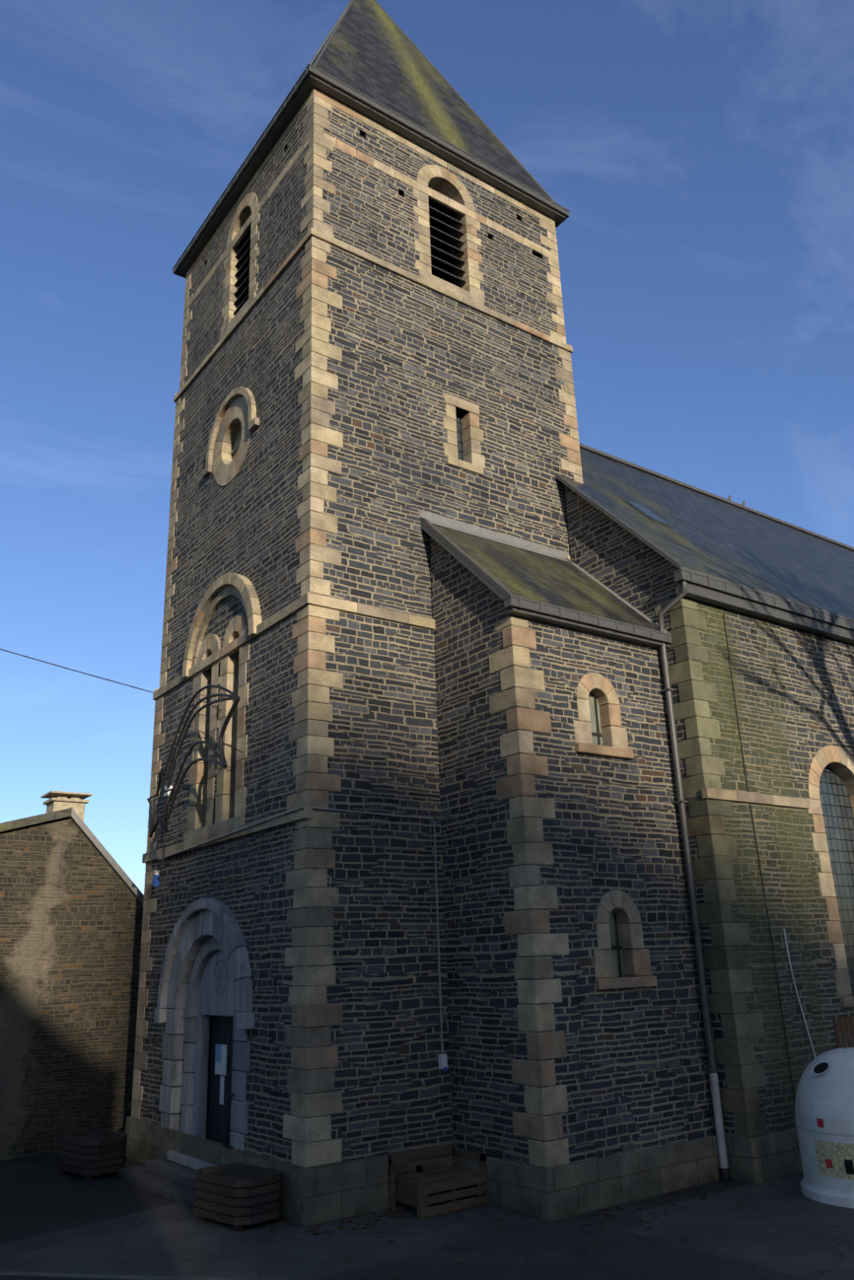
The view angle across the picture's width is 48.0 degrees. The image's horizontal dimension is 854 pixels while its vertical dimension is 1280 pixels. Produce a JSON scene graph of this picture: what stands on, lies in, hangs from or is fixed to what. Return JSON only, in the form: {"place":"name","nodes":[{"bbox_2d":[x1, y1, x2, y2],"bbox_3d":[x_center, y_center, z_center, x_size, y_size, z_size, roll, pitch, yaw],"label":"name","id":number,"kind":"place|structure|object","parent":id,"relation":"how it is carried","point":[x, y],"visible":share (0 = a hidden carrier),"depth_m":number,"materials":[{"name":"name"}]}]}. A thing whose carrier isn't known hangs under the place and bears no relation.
{"place":"outdoors","nodes":[
{"label":"outdoors","id":0,"kind":"place"},
{"bbox_2d":[175,718,178,784],"bbox_3d":[-4.308,1.920,16.510,0.020,1.151,0.069,11,-23,-34],"label":"metal rod","id":1,"kind":"object","parent":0,"point":[177,751],"visible":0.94,"depth_m":16.46,"materials":[{"name":"black metal"}]},
{"bbox_2d":[194,694,197,764],"bbox_3d":[-3.850,1.461,15.979,0.020,1.251,0.069,11,-23,-34],"label":"metal rod","id":2,"kind":"object","parent":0,"point":[195,731],"visible":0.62,"depth_m":15.96,"materials":[{"name":"black metal"}]},
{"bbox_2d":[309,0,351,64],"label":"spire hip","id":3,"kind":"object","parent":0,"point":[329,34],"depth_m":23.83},
{"bbox_2d":[0,1152,853,1279],"bbox_3d":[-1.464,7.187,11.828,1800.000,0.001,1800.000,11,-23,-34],"label":"ground","id":4,"kind":"structure","parent":0,"point":[53,1219],"depth_m":10.90,"materials":[{"name":"grey asphalt"}]},
{"bbox_2d":[0,790,143,1160],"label":"neighbour house","id":5,"kind":"structure","parent":4,"relation":"on","point":[71,904],"depth_m":17.93,"materials":[{"name":"stone"}]},
{"bbox_2d":[57,1129,127,1180],"bbox_3d":[-5.330,8.184,15.259,1.150,0.551,0.700,-19,-25,41],"label":"planter","id":6,"kind":"object","parent":4,"relation":"on","point":[89,1154],"visible":0.96,"depth_m":14.95,"materials":[{"name":"brown wood"}]},
{"bbox_2d":[0,1271,268,1279],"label":"flush kerb","id":7,"kind":"object","parent":4,"relation":"on","point":[79,1275],"visible":1,"depth_m":9.97,"materials":[{"name":"concrete"}]},
{"bbox_2d":[116,898,254,1209],"bbox_3d":[-3.491,6.127,14.790,1.300,4.128,3.480,11,-23,-34],"label":"portal","id":8,"kind":"object","parent":4,"relation":"on","point":[219,982],"visible":0.79,"depth_m":15.29,"materials":[{"name":"stone"}]},
{"bbox_2d":[208,1015,237,1145],"bbox_3d":[-3.050,6.853,14.864,0.069,1.970,1.440,11,-23,-34],"label":"door leaf","id":9,"kind":"object","parent":8,"relation":"attached to","point":[221,1062],"visible":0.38,"depth_m":15.09,"materials":[{"name":"paint"}]},
{"bbox_2d":[193,1162,281,1230],"bbox_3d":[-2.397,7.026,12.117,1.150,0.551,0.700,-19,-25,41],"label":"planter","id":10,"kind":"object","parent":4,"relation":"on","point":[238,1196],"visible":1,"depth_m":11.83,"materials":[{"name":"brown wood"}]},
{"bbox_2d":[133,592,452,1168],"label":"tower wall","id":11,"kind":"structure","parent":4,"relation":"on","point":[391,1081],"depth_m":13.94,"materials":[{"name":"grey stone"}]},
{"bbox_2d":[161,244,580,684],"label":"tower wall","id":12,"kind":"structure","parent":11,"relation":"on","point":[413,353],"depth_m":17.01,"materials":[{"name":"grey stone"}]},
{"bbox_2d":[183,105,562,384],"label":"belfry wall","id":13,"kind":"structure","parent":12,"relation":"on","point":[372,213],"depth_m":18.45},
{"bbox_2d":[172,63,569,279],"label":"roof eaves","id":14,"kind":"object","parent":13,"relation":"attached to","point":[311,78],"visible":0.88,"depth_m":19.17,"materials":[{"name":"grey metal"}]},
{"bbox_2d":[311,0,551,200],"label":"spire","id":15,"kind":"structure","parent":13,"relation":"on","point":[372,51],"depth_m":20.83,"materials":[{"name":"stone"}]},
{"bbox_2d":[313,0,354,66],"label":"spire hip","id":16,"kind":"object","parent":15,"relation":"attached to","point":[331,35],"visible":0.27,"depth_m":19.79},
{"bbox_2d":[373,0,555,202],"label":"spire hip","id":17,"kind":"object","parent":15,"relation":"attached to","point":[474,112],"visible":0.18,"depth_m":22.43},
{"bbox_2d":[428,205,449,282],"bbox_3d":[-1.337,-7.287,21.104,4.200,3.000,4.200,11,-23,-34],"label":"dark tower cavity","id":18,"kind":"object","parent":13,"relation":"in","point":[440,256],"depth_m":19.85,"materials":[{"name":"black"}]},
{"bbox_2d":[125,87,582,1227],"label":"tower dressings","id":19,"kind":"structure","parent":4,"relation":"on","point":[319,1192],"depth_m":15.95,"materials":[{"name":"beige stone"}]},
{"bbox_2d":[0,648,152,693],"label":"overhead wire","id":20,"kind":"object","parent":19,"relation":"attached to","point":[75,671],"visible":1,"depth_m":18.76,"materials":[{"name":"grey metal"}]},
{"bbox_2d":[146,768,171,838],"bbox_3d":[-4.676,2.830,16.783,0.052,1.166,1.226,11,-23,-34],"label":"star decoration","id":21,"kind":"object","parent":19,"relation":"attached to","point":[153,826],"visible":0.96,"depth_m":16.82},
{"bbox_2d":[168,740,221,801],"bbox_3d":[-3.770,2.068,15.691,0.048,0.840,2.283,11,-23,-34],"label":"curved metal tube","id":22,"kind":"object","parent":21,"relation":"attached to","point":[186,756],"visible":0.98,"depth_m":16.06,"materials":[{"name":"black metal"}]},
{"bbox_2d":[166,757,226,820],"bbox_3d":[-3.777,2.358,15.618,0.048,0.843,2.327,11,-23,-34],"label":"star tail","id":23,"kind":"object","parent":21,"relation":"attached to","point":[182,777],"visible":1,"depth_m":16.05},
{"bbox_2d":[163,684,239,773],"bbox_3d":[-3.766,1.371,15.884,0.048,1.181,2.980,11,-23,-34],"label":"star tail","id":24,"kind":"object","parent":23,"relation":"attached to","point":[186,710],"visible":0.94,"depth_m":16.42},
{"bbox_2d":[166,697,235,787],"bbox_3d":[-3.700,1.642,15.710,0.048,1.151,2.774,11,-23,-34],"label":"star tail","id":25,"kind":"object","parent":21,"relation":"attached to","point":[188,726],"visible":0.98,"depth_m":16.26},
{"bbox_2d":[164,693,234,781],"bbox_3d":[-3.732,1.519,15.793,0.048,1.140,2.877,11,-23,-34],"label":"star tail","id":26,"kind":"object","parent":25,"relation":"attached to","point":[186,721],"visible":1,"depth_m":16.35},
{"bbox_2d":[218,697,240,768],"bbox_3d":[-3.071,1.449,14.858,0.070,1.047,0.659,11,-23,-34],"label":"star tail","id":27,"kind":"object","parent":25,"relation":"attached to","point":[223,730],"visible":1,"depth_m":14.93},
{"bbox_2d":[156,793,167,879],"bbox_3d":[-4.696,3.514,17.107,0.090,1.477,0.427,8,-21,-28],"label":"plug cable","id":28,"kind":"object","parent":19,"relation":"attached to","point":[162,862],"visible":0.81,"depth_m":17.07,"materials":[{"name":"black rubber"}]},
{"bbox_2d":[152,785,172,886],"bbox_3d":[-4.742,3.518,17.216,0.160,1.760,0.300,11,-23,-34],"label":"cee plug","id":29,"kind":"object","parent":19,"relation":"attached to","point":[156,881],"visible":0.81,"depth_m":17.04,"materials":[{"name":"blue plastic"}]},
{"bbox_2d":[219,1093,234,1148],"bbox_3d":[-2.796,6.778,13.487,0.229,0.714,0.036,11,-23,-34],"label":"handrail","id":30,"kind":"object","parent":19,"relation":"attached to","point":[222,1122],"visible":0.94,"depth_m":13.42,"materials":[{"name":"grey metal"}]},
{"bbox_2d":[158,805,303,859],"bbox_3d":[-3.264,3.126,15.246,0.028,0.197,5.331,11,-23,-34],"label":"stone ledge","id":31,"kind":"object","parent":19,"relation":"attached to","point":[286,813],"visible":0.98,"depth_m":14.82,"materials":[{"name":"grey stone"}]},
{"bbox_2d":[230,186,466,762],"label":"window openings","id":32,"kind":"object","parent":19,"relation":"in","point":[244,260],"depth_m":19.09,"materials":[{"name":"black"}]},
{"bbox_2d":[312,806,443,1054],"bbox_3d":[-0.719,4.064,13.361,2.194,3.343,0.028,11,-23,-34],"label":"conduit","id":33,"kind":"object","parent":19,"relation":"attached to","point":[326,809],"visible":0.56,"depth_m":13.89,"materials":[{"name":"grey metal"}]},
{"bbox_2d":[437,1054,447,1070],"bbox_3d":[0.229,5.907,13.396,0.100,0.210,0.090,11,-23,-34],"label":"junction box","id":34,"kind":"object","parent":19,"relation":"attached to","point":[443,1062],"visible":1,"depth_m":13.38,"materials":[{"name":"white plastic"}]},
{"bbox_2d":[388,1142,489,1219],"bbox_3d":[0.150,6.990,12.418,1.070,0.640,0.712,11,-23,-34],"label":"pallet bench","id":35,"kind":"object","parent":4,"relation":"on","point":[420,1189],"visible":0.96,"depth_m":12.29,"materials":[{"name":"brown wood"}]},
{"bbox_2d":[222,1178,796,1278],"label":"leaf litter","id":36,"kind":"object","parent":4,"relation":"on","point":[402,1216],"visible":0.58,"depth_m":11.73,"materials":[{"name":"brown plant"}]},
{"bbox_2d":[429,536,715,1168],"bbox_3d":[2.108,2.937,14.730,3.300,10.260,1.910,11,-23,-34],"label":"annex","id":37,"kind":"object","parent":4,"relation":"on","point":[631,1074],"visible":0.62,"depth_m":13.70,"materials":[{"name":"grey stone"}]},
{"bbox_2d":[420,509,667,633],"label":"annex roof","id":38,"kind":"structure","parent":37,"relation":"on","point":[500,565],"depth_m":15.88,"materials":[{"name":"grey stone"}]},
{"bbox_2d":[502,594,672,648],"bbox_3d":[2.548,-0.253,14.817,3.470,0.210,0.233,11,-23,-34],"label":"gutter","id":39,"kind":"object","parent":38,"relation":"attached to","point":[567,617],"visible":0.98,"depth_m":14.64,"materials":[{"name":"grey metal"}]},
{"bbox_2d":[588,692,626,977],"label":"windows","id":40,"kind":"structure","parent":37,"relation":"in","point":[615,941],"depth_m":13.78,"materials":[{"name":"glass"}]},
{"bbox_2d":[659,642,716,1072],"bbox_3d":[3.969,3.108,14.681,0.100,6.480,0.100,11,-23,-34],"label":"zinc downpipe","id":41,"kind":"object","parent":37,"relation":"attached to","point":[692,901],"visible":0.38,"depth_m":14.53,"materials":[{"name":"grey metal"}]},
{"bbox_2d":[660,688,719,1070],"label":"pipe brackets","id":42,"kind":"object","parent":37,"relation":"attached to","point":[701,929],"visible":0.77,"depth_m":14.29,"materials":[{"name":"metal"}]},
{"bbox_2d":[709,1072,728,1168],"bbox_3d":[4.098,6.756,13.457,0.120,1.240,0.120,11,-23,-34],"label":"downpipe base","id":43,"kind":"object","parent":37,"relation":"attached to","point":[719,1122],"visible":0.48,"depth_m":13.42,"materials":[{"name":"grey metal"}]},
{"bbox_2d":[457,615,721,1221],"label":"annex dressings","id":44,"kind":"structure","parent":4,"relation":"on","point":[556,1193],"depth_m":12.83,"materials":[{"name":"beige stone"}]},
{"bbox_2d":[564,484,853,1137],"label":"wall","id":45,"kind":"structure","parent":4,"relation":"on","point":[794,690],"depth_m":15.68,"materials":[{"name":"grey stone"}]},
{"bbox_2d":[554,442,853,620],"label":"nave roof","id":46,"kind":"structure","parent":45,"relation":"on","point":[678,525],"depth_m":20.80,"materials":[{"name":"grey stone"}]},
{"bbox_2d":[658,580,687,631],"bbox_3d":[4.025,-0.494,15.678,0.108,0.843,0.631,13,-24,-38],"label":"downpipe","id":47,"kind":"object","parent":46,"relation":"attached to","point":[674,602],"visible":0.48,"depth_m":15.70,"materials":[{"name":"grey metal"}]},
{"bbox_2d":[722,611,795,1103],"bbox_3d":[5.192,3.508,14.947,0.093,8.410,0.016,11,-23,-34],"label":"conductor cable","id":48,"kind":"object","parent":46,"relation":"attached to","point":[759,865],"visible":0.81,"depth_m":14.91,"materials":[{"name":"grey metal"}]},
{"bbox_2d":[672,568,853,644],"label":"gutter","id":49,"kind":"object","parent":46,"relation":"attached to","point":[729,596],"visible":0.96,"depth_m":16.73,"materials":[{"name":"grey metal"}]},
{"bbox_2d":[782,928,815,1058],"bbox_3d":[5.715,5.497,14.619,0.373,2.103,0.025,10,-22,-33],"label":"pole","id":50,"kind":"object","parent":45,"relation":"attached to","point":[797,993],"visible":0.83,"depth_m":14.60,"materials":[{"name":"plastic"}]},
{"bbox_2d":[819,766,853,994],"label":"arched window","id":51,"kind":"structure","parent":45,"relation":"in","point":[837,812],"depth_m":16.88,"materials":[{"name":"glass"}]},
{"bbox_2d":[832,1015,853,1048],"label":"wooden door","id":52,"kind":"structure","parent":45,"relation":"in","point":[843,1026],"depth_m":15.01,"materials":[{"name":"brown wood"}]},
{"bbox_2d":[718,1167,730,1180],"bbox_3d":[4.119,7.372,13.250,0.150,0.140,0.150,11,-23,-34],"label":"downpipe shoe","id":53,"kind":"object","parent":4,"relation":"on","point":[725,1173],"visible":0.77,"depth_m":13.20,"materials":[{"name":"grey metal"}]},
{"bbox_2d":[654,597,853,1184],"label":"nave dressings","id":54,"kind":"structure","parent":4,"relation":"on","point":[759,1159],"depth_m":14.55,"materials":[{"name":"beige stone"}]},
{"bbox_2d":[794,1047,853,1208],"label":"glass container","id":55,"kind":"object","parent":4,"relation":"on","point":[824,1109],"visible":1,"depth_m":12.11,"materials":[{"name":"white plastic"}]},
{"bbox_2d":[843,1034,853,1049],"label":"glass container lift ring","id":56,"kind":"object","parent":55,"relation":"attached to","point":[845,1035],"visible":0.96,"depth_m":12.80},
{"bbox_2d":[0,0,853,894],"label":"sky","id":57,"kind":"structure","parent":0,"point":[699,154],"materials":[{"name":"blue"}]}
]}

